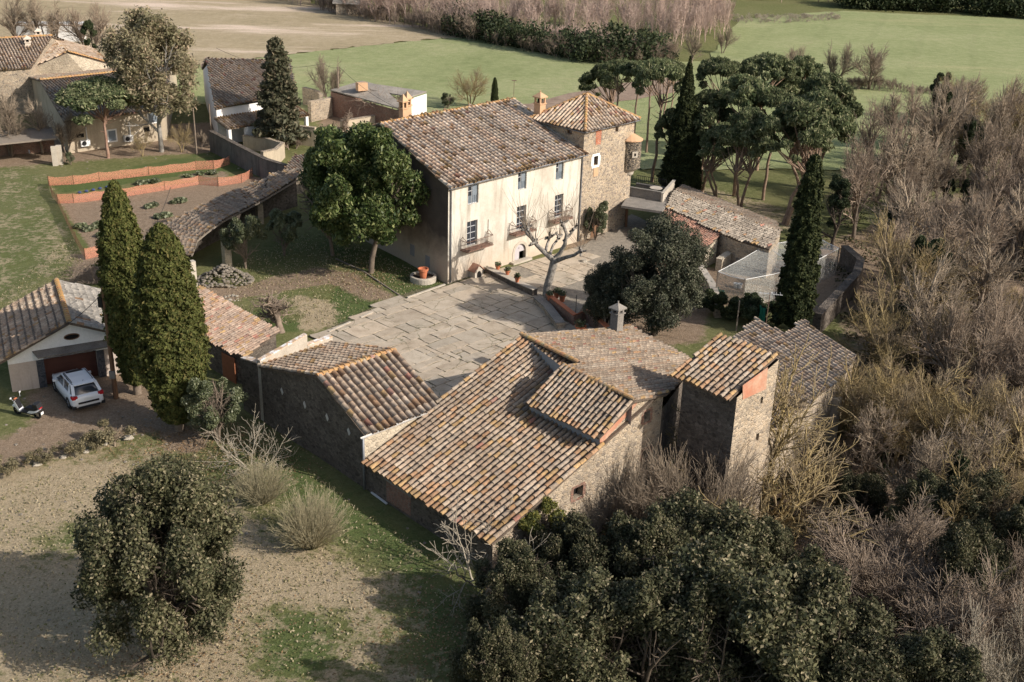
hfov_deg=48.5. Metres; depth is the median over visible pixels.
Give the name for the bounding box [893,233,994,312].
bare tree
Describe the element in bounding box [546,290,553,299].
flower pot
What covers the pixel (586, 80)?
umbrella pine
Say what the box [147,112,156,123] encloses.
window frame
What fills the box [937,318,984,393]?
bare tree
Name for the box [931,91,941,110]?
ivy clad tree
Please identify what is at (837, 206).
ivy clad tree
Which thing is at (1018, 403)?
bare tree
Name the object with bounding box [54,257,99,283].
brush heap
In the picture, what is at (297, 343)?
parapet wall
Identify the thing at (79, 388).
parked car
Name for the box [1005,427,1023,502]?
bare tree
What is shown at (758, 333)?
stone shed
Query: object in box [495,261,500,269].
flower pot
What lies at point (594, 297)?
olive tree
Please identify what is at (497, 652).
holm oak
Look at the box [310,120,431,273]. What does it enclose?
magnolia tree
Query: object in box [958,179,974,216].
ivy clad tree
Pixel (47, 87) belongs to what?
farm building
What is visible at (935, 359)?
ivy clad tree
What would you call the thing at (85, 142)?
air conditioner
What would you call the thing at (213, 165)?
fence
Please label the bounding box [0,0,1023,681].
ground
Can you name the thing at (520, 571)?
holm oak
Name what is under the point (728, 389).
stone tower
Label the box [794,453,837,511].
bare tree
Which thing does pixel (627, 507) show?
bare bush
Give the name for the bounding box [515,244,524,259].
door
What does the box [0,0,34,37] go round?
bare tree
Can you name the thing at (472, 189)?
window
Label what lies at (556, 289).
flower pot
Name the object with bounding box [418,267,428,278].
flower pot
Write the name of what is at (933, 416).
bare tree
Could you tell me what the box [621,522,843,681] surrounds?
holm oak
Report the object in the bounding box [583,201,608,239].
viburnum bush
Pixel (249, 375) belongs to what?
gable wing wall
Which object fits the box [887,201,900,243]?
ivy clad tree
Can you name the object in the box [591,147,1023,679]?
undergrowth
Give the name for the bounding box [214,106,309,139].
porch
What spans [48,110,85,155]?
bare tree
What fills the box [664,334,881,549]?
lichened tree
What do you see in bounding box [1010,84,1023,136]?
bare tree
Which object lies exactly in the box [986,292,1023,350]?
bare tree
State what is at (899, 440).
bare tree
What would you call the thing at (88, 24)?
ivy clad tree
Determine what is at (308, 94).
yard wall
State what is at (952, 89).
bare tree
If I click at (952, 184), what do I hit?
ivy clad tree
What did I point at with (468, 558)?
fig tree
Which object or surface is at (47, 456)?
dry shrub
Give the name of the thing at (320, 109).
yard wall
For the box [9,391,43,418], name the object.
scooter
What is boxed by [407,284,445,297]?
kerb stone
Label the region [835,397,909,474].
bare tree
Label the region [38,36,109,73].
stone wing
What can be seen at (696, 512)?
holm oak
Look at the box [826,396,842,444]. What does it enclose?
wall buttress
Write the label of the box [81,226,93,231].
cabbage
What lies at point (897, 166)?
bare tree
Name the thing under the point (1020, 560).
mauve bare tree
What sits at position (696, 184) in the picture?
cypress tree
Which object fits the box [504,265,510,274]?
flower pot
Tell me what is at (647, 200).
roof terrace
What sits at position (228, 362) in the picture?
door
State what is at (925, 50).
wheat field
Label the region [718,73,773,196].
umbrella pine
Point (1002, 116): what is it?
bare tree
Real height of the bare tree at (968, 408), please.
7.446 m
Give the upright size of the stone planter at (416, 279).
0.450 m
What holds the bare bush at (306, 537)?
on the ground
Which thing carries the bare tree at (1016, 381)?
on the ground
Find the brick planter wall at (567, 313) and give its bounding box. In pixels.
[545,294,609,328]
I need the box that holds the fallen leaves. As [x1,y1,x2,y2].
[4,244,581,681]
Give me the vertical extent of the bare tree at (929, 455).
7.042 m
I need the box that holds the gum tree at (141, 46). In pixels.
[96,5,200,151]
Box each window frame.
[106,129,117,142]
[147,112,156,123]
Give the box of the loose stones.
[0,149,425,670]
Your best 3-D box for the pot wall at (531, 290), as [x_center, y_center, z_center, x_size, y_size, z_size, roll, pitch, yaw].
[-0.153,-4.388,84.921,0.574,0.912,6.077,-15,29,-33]
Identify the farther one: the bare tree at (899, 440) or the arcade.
the arcade
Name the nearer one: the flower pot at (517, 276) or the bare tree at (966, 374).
the bare tree at (966, 374)
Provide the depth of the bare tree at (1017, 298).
81.34 m
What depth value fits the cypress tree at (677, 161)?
105.10 m
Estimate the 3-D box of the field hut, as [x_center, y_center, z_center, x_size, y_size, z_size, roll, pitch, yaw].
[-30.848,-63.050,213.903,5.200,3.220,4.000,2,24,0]
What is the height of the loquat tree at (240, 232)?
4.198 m
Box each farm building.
[29,60,176,152]
[200,57,296,141]
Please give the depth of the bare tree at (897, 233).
81.56 m
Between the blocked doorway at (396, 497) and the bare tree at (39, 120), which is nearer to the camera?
the blocked doorway at (396, 497)
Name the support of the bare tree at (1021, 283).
on the ground
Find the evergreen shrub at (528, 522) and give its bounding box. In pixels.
[518,496,571,550]
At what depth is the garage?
67.31 m
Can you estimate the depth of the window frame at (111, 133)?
118.09 m
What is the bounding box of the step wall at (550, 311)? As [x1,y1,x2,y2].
[533,296,564,328]
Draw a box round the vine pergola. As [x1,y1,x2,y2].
[346,85,420,115]
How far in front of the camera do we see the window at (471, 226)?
85.10 m
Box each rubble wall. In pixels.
[698,265,721,317]
[715,242,748,271]
[812,245,864,332]
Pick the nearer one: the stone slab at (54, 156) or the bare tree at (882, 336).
the bare tree at (882, 336)
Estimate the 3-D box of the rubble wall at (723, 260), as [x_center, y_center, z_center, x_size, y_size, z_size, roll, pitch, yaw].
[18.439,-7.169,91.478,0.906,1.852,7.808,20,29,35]
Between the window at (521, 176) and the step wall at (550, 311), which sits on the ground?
the step wall at (550, 311)
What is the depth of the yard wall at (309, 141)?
121.19 m
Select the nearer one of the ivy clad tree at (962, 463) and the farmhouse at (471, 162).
the ivy clad tree at (962, 463)
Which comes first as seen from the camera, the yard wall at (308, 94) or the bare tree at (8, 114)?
the bare tree at (8, 114)
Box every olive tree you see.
[582,261,627,326]
[595,208,715,335]
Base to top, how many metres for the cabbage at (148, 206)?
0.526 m
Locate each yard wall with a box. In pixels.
[208,130,286,177]
[242,134,284,161]
[275,125,315,146]
[302,87,323,104]
[308,96,332,121]
[340,109,398,131]
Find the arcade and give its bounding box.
[141,168,298,286]
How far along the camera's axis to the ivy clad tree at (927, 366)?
72.69 m
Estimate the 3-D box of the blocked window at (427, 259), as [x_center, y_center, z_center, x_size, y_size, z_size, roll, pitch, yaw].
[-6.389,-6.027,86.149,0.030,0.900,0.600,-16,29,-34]
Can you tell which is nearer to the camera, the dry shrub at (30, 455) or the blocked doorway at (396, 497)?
the blocked doorway at (396, 497)
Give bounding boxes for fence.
[47,175,84,257]
[48,156,229,185]
[56,168,252,202]
[83,246,98,258]
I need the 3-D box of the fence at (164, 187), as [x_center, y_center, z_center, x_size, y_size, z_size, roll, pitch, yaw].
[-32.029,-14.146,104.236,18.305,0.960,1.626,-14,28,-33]
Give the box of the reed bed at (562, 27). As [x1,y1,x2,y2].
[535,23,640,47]
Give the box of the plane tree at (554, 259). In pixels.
[503,178,602,297]
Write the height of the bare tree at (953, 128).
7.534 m
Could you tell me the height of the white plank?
0.060 m
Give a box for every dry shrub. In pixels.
[0,454,19,476]
[11,450,39,466]
[34,445,55,463]
[53,439,85,456]
[80,428,104,449]
[89,418,137,446]
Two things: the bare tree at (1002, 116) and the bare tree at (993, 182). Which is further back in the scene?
the bare tree at (1002, 116)
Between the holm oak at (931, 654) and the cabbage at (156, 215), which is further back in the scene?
the cabbage at (156, 215)
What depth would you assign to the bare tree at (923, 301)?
73.06 m
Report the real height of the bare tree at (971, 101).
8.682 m
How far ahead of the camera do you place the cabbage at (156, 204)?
100.07 m
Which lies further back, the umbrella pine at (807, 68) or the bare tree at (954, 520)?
the umbrella pine at (807, 68)
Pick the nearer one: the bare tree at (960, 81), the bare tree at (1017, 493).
the bare tree at (1017, 493)
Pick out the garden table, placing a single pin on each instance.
(656, 187)
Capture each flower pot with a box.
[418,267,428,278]
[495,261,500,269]
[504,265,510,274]
[514,273,520,281]
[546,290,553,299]
[552,287,560,297]
[557,289,566,301]
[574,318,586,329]
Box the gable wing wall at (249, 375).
[240,355,260,419]
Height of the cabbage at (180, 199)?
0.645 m
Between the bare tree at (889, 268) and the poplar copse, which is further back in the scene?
the poplar copse
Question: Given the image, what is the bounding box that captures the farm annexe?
[664,184,782,278]
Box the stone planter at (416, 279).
[410,271,436,284]
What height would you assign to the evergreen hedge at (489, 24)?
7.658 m
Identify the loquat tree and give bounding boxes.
[218,214,267,268]
[265,208,302,255]
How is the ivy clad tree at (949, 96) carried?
on the ground
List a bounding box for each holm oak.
[67,450,247,676]
[412,676,431,681]
[447,615,539,681]
[461,536,552,626]
[486,562,643,681]
[531,507,623,588]
[566,561,742,681]
[600,501,693,582]
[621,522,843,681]
[656,482,776,576]
[744,543,879,679]
[753,513,800,573]
[792,593,913,681]
[830,467,889,543]
[875,619,987,681]
[880,466,948,563]
[911,516,1012,632]
[928,466,1013,546]
[990,492,1023,597]
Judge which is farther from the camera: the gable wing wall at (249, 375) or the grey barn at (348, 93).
the grey barn at (348, 93)
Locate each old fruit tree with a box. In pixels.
[248,290,296,333]
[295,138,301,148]
[342,110,353,130]
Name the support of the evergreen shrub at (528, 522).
on the ground
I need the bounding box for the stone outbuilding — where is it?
[361,301,691,569]
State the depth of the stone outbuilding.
55.93 m
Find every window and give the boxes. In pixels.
[410,243,414,256]
[425,255,429,267]
[467,220,475,245]
[468,184,476,203]
[516,205,524,229]
[518,172,524,189]
[554,194,561,216]
[556,162,561,179]
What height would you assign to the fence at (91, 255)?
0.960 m
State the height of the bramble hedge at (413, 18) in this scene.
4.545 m
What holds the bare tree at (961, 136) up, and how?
on the ground
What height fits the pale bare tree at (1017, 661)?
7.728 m
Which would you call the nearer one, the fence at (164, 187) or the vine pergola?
the fence at (164, 187)
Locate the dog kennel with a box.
[468,263,484,277]
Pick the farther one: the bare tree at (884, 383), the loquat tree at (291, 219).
the loquat tree at (291, 219)
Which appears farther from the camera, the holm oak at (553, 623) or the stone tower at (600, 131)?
the stone tower at (600, 131)
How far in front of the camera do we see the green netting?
78.33 m
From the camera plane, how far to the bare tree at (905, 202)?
86.90 m
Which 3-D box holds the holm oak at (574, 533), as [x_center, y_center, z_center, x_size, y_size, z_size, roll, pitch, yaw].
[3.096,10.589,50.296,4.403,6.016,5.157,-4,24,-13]
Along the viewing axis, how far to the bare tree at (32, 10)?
166.46 m
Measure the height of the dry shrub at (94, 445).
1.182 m
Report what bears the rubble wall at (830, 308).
on the ground
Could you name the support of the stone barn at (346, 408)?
on the ground
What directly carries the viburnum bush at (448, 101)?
on the ground
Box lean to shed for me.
[197,285,279,383]
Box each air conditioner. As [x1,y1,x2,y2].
[80,128,90,146]
[123,124,132,141]
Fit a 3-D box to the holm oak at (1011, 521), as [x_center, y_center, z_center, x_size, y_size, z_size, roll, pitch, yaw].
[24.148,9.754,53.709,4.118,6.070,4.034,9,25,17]
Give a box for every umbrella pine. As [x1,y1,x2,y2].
[577,63,625,103]
[601,58,634,105]
[621,59,643,132]
[633,56,664,152]
[634,57,684,181]
[653,107,674,145]
[661,57,684,114]
[671,59,685,106]
[692,88,734,191]
[695,55,745,155]
[696,121,747,196]
[715,106,780,207]
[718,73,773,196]
[741,52,797,170]
[750,97,835,225]
[752,86,799,199]
[768,55,825,162]
[781,89,858,184]
[795,71,863,160]
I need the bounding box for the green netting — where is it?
[759,305,766,321]
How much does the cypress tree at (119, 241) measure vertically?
13.182 m
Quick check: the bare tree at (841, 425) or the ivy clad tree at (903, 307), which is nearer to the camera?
the bare tree at (841, 425)
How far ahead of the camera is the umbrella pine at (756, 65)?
112.07 m
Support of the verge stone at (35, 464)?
on the ground
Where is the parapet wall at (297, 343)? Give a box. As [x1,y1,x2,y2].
[257,333,332,420]
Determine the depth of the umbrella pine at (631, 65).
120.54 m
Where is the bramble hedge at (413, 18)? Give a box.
[314,0,682,62]
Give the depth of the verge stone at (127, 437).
61.35 m
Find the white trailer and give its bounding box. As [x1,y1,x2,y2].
[16,21,84,40]
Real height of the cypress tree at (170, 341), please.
12.236 m
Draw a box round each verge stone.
[32,461,41,466]
[123,434,133,440]
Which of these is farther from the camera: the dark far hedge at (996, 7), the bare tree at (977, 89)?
the dark far hedge at (996, 7)
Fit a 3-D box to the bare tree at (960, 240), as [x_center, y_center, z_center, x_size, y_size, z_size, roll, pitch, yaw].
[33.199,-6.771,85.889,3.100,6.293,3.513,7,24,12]
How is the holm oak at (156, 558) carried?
on the ground
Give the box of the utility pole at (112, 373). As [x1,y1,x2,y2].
[97,286,118,398]
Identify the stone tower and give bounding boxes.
[529,92,642,240]
[669,332,778,541]
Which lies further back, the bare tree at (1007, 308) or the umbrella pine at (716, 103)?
the umbrella pine at (716, 103)
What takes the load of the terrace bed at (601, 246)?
on the ground
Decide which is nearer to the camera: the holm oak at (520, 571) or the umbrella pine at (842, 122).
the holm oak at (520, 571)
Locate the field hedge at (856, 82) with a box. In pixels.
[844,74,932,93]
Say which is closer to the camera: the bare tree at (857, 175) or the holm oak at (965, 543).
the holm oak at (965, 543)
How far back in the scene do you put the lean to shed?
69.26 m
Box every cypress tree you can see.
[91,178,143,394]
[126,222,213,431]
[490,77,498,100]
[656,56,704,188]
[688,108,702,189]
[772,153,825,329]
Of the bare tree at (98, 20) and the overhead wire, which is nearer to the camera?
the overhead wire
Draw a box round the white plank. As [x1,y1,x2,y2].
[371,492,387,503]
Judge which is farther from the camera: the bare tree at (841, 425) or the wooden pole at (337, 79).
the wooden pole at (337, 79)
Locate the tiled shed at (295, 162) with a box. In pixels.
[283,153,305,193]
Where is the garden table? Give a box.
[650,186,661,189]
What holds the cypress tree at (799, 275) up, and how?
on the ground
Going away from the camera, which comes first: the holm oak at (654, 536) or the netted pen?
the holm oak at (654, 536)
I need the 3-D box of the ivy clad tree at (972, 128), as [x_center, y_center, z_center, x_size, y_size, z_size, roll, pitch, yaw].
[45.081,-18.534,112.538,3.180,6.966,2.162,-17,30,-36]
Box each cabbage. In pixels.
[71,222,87,229]
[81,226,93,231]
[134,179,147,185]
[143,203,153,208]
[148,177,160,183]
[148,201,158,206]
[153,213,164,219]
[160,211,173,217]
[173,197,187,203]
[182,173,192,177]
[196,170,204,175]
[206,170,218,174]
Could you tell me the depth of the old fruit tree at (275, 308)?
75.19 m
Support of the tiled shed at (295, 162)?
on the ground
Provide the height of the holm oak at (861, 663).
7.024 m
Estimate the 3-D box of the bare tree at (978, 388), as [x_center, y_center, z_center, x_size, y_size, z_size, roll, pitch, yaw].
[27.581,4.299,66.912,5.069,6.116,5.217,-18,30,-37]
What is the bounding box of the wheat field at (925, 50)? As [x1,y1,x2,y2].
[176,11,1023,170]
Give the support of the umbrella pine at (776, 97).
on the ground
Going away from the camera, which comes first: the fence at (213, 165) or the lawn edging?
the lawn edging
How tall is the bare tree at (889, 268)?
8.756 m
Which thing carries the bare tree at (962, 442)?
on the ground
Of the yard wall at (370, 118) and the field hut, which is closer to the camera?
the yard wall at (370, 118)
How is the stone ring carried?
on the ground
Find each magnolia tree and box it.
[297,123,349,255]
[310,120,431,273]
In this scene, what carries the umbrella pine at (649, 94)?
on the ground
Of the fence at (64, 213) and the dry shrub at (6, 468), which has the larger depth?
the fence at (64, 213)
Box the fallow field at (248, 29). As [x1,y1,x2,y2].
[0,0,465,64]
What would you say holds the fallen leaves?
on the ground
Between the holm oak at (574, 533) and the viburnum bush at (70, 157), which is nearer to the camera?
the holm oak at (574, 533)
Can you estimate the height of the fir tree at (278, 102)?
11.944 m
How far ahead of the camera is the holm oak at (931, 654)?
41.84 m
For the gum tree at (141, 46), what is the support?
on the ground
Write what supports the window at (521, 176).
in the farmhouse at (471, 162)
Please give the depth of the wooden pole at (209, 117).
118.94 m
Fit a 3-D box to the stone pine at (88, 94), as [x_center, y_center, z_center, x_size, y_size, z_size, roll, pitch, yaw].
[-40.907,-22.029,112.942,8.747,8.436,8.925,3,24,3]
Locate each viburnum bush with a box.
[65,152,74,163]
[180,376,250,447]
[441,92,455,107]
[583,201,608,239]
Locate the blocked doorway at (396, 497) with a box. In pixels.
[386,481,410,515]
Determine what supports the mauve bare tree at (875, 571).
on the ground
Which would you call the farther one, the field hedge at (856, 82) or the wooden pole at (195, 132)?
the field hedge at (856, 82)
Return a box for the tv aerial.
[759,292,780,323]
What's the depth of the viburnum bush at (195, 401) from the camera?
60.22 m
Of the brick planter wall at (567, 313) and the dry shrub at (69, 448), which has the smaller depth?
the dry shrub at (69, 448)
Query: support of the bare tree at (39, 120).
on the ground
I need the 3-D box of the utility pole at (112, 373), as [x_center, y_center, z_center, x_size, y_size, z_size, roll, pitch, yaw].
[-22.827,0.166,64.568,0.738,6.887,0.404,2,24,0]
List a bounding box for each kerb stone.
[328,321,350,331]
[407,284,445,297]
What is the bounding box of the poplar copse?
[288,0,735,47]
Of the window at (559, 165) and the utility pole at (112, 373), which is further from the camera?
the window at (559, 165)
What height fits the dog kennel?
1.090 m
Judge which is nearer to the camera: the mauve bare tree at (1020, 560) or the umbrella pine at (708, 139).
the mauve bare tree at (1020, 560)
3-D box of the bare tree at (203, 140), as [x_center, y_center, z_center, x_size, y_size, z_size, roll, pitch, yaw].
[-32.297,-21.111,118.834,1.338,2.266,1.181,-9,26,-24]
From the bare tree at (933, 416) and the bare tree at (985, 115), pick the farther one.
the bare tree at (985, 115)
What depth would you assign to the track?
150.89 m
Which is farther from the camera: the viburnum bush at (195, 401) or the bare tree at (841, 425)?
the bare tree at (841, 425)
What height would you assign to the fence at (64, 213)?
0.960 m
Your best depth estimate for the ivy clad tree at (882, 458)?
63.96 m
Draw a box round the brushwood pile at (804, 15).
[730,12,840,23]
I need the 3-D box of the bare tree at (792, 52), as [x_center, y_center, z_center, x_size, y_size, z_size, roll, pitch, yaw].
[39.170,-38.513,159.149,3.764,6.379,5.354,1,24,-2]
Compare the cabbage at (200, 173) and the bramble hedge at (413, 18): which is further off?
the bramble hedge at (413, 18)
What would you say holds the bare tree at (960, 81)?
on the ground
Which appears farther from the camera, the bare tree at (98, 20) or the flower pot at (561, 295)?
the bare tree at (98, 20)
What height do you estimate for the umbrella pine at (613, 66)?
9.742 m
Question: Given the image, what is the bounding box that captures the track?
[523,78,678,110]
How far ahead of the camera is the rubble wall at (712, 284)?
83.91 m
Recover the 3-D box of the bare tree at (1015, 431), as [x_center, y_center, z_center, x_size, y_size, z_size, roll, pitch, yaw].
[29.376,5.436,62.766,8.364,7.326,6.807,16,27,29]
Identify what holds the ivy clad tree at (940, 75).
on the ground
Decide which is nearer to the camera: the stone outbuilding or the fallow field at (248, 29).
the stone outbuilding
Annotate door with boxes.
[44,351,97,383]
[221,352,236,383]
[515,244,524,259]
[590,218,597,237]
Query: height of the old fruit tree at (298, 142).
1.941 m
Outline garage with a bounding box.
[0,277,119,391]
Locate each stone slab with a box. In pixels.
[50,146,57,165]
[56,145,63,164]
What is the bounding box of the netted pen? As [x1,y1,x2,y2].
[716,240,839,330]
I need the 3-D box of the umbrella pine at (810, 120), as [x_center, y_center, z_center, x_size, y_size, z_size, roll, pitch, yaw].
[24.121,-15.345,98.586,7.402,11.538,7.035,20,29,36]
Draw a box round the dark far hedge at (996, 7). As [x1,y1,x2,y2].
[833,0,1023,18]
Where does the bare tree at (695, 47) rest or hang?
on the ground
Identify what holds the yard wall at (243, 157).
on the ground
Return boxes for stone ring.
[222,294,238,301]
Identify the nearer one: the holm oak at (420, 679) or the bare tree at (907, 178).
the holm oak at (420, 679)
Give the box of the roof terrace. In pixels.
[621,175,675,226]
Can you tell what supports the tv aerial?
on the stone shed at (758, 333)
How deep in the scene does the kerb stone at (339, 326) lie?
76.25 m
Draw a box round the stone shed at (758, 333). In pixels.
[732,316,856,492]
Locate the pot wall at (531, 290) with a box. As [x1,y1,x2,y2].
[484,266,537,295]
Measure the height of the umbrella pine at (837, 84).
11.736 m
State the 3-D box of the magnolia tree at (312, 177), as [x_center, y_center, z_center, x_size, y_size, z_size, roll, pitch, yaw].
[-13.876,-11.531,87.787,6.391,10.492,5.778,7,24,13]
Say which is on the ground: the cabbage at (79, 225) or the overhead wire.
the cabbage at (79, 225)
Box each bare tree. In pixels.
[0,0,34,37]
[0,83,28,156]
[16,0,67,36]
[16,97,52,153]
[48,1,111,58]
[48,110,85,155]
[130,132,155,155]
[164,121,194,152]
[196,130,207,148]
[304,54,345,97]
[446,65,491,104]
[682,26,702,60]
[715,26,740,52]
[785,45,809,59]
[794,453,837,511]
[795,481,1023,660]
[823,39,862,76]
[824,131,900,239]
[831,263,998,390]
[833,340,934,462]
[835,355,881,434]
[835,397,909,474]
[843,347,980,462]
[846,42,889,89]
[852,206,972,326]
[854,98,921,200]
[854,364,953,469]
[862,113,933,227]
[864,169,948,270]
[867,81,925,139]
[870,218,966,304]
[876,362,1023,473]
[876,409,962,511]
[880,119,949,215]
[880,159,936,237]
[888,445,982,559]
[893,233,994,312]
[894,180,1023,295]
[896,71,971,187]
[897,242,983,379]
[898,280,1023,400]
[909,105,947,147]
[910,531,1023,670]
[913,373,1023,466]
[926,136,972,207]
[928,406,1012,477]
[930,71,992,114]
[931,71,958,103]
[933,360,1018,449]
[935,77,975,144]
[936,217,1023,345]
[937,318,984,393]
[937,412,1023,538]
[938,112,985,172]
[943,218,975,260]
[946,589,1023,681]
[947,82,1023,187]
[948,73,1000,154]
[950,118,1023,185]
[951,75,990,107]
[954,316,1023,407]
[956,183,995,255]
[957,276,1023,381]
[958,373,1023,483]
[960,117,1023,215]
[967,84,1022,127]
[969,151,1023,252]
[970,384,1023,480]
[975,91,1023,174]
[977,262,1023,321]
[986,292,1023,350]
[987,71,1023,172]
[989,180,1023,267]
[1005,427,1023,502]
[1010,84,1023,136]
[1013,273,1023,304]
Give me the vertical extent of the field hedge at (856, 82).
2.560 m
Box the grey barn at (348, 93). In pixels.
[331,81,426,123]
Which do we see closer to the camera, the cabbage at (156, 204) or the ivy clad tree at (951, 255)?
the ivy clad tree at (951, 255)
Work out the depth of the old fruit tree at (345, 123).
127.06 m
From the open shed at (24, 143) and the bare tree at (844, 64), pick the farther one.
the bare tree at (844, 64)
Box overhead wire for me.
[51,294,100,333]
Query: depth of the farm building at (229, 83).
124.03 m
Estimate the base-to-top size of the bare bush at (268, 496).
2.852 m
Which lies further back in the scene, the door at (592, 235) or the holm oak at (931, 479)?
the door at (592, 235)
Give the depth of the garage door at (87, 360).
67.60 m
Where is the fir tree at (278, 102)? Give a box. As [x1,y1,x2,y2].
[250,36,311,144]
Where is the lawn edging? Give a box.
[335,258,403,297]
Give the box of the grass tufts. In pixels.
[0,233,470,681]
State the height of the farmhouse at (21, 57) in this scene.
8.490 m
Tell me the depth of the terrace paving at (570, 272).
88.02 m
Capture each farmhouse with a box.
[0,27,75,113]
[346,90,588,283]
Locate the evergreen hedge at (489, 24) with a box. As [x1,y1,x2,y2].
[440,0,679,63]
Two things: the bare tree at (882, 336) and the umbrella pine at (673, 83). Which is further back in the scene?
the umbrella pine at (673, 83)
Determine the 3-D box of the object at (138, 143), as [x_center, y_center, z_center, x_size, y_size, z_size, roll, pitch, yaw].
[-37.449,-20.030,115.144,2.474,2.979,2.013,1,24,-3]
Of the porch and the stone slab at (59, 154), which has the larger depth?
the porch
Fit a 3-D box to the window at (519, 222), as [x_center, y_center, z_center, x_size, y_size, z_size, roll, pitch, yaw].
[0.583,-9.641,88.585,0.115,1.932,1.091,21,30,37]
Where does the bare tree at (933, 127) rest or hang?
on the ground
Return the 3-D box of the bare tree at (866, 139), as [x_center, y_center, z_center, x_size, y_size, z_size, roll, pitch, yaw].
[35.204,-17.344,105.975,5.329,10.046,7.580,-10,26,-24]
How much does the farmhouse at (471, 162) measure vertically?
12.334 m
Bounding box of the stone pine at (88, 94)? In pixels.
[53,74,141,157]
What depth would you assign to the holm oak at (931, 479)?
55.60 m
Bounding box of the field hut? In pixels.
[332,0,360,14]
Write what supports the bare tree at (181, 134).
on the ground
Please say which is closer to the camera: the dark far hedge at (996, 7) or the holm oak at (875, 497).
the holm oak at (875, 497)
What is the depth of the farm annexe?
90.57 m
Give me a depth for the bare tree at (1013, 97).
112.58 m
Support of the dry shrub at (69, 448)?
on the ground
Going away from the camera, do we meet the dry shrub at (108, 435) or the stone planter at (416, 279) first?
the dry shrub at (108, 435)
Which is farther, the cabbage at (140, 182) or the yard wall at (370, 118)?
the yard wall at (370, 118)
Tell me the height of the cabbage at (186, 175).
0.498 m
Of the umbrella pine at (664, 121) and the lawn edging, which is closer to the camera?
the lawn edging
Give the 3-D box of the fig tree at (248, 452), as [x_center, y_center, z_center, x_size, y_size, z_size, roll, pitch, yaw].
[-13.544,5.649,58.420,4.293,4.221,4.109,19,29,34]
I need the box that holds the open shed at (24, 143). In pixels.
[0,127,55,155]
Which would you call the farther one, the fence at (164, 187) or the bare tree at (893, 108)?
the bare tree at (893, 108)
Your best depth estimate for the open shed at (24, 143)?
113.87 m
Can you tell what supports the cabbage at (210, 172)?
on the ground
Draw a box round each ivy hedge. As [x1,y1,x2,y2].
[694,288,728,311]
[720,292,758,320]
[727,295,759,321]
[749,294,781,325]
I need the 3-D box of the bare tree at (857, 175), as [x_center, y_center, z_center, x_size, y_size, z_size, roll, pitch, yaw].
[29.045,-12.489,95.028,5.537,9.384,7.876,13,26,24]
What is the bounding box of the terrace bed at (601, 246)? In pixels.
[500,214,648,312]
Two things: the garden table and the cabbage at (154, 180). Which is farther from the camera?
the cabbage at (154, 180)
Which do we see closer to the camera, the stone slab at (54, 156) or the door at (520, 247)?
the door at (520, 247)
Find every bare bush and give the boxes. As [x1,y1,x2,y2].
[226,448,296,509]
[267,476,353,549]
[596,438,691,521]
[623,433,772,518]
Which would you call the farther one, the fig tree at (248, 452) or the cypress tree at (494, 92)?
the cypress tree at (494, 92)
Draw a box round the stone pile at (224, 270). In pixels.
[197,264,254,288]
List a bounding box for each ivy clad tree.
[80,19,97,60]
[821,173,855,249]
[860,163,872,204]
[879,446,887,473]
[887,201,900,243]
[894,301,911,336]
[911,234,947,298]
[919,359,935,387]
[925,251,959,322]
[929,71,950,104]
[929,309,955,387]
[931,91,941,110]
[933,87,952,168]
[943,179,955,200]
[943,450,969,481]
[954,117,983,187]
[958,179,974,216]
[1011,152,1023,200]
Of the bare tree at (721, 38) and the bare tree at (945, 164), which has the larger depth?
the bare tree at (721, 38)
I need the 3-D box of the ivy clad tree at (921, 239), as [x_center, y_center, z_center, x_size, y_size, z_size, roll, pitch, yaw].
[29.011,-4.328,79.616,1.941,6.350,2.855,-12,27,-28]
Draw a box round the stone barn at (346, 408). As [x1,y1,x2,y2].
[257,340,440,489]
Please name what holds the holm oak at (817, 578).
on the ground
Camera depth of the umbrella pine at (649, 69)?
107.50 m
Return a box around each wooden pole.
[192,108,197,154]
[208,104,211,129]
[337,67,338,93]
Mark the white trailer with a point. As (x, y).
(19, 28)
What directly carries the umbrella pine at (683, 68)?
on the ground
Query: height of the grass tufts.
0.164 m
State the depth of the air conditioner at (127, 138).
118.96 m
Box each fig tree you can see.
[197,403,298,482]
[420,493,549,616]
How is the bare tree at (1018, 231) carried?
on the ground
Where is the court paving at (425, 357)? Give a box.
[309,267,591,397]
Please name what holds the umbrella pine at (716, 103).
on the ground
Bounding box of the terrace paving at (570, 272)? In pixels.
[518,248,600,290]
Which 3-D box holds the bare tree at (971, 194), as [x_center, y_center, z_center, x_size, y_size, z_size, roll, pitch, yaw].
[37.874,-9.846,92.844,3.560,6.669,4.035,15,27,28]
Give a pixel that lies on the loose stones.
(246, 533)
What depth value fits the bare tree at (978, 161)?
100.05 m
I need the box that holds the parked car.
[52,368,105,409]
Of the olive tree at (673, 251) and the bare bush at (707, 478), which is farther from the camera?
the olive tree at (673, 251)
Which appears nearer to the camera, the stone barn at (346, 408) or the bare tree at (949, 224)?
the stone barn at (346, 408)
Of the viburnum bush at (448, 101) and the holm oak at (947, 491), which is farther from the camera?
the viburnum bush at (448, 101)
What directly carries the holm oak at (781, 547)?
on the ground
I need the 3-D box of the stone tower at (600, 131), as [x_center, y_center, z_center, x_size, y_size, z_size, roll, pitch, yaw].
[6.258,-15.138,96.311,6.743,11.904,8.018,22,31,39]

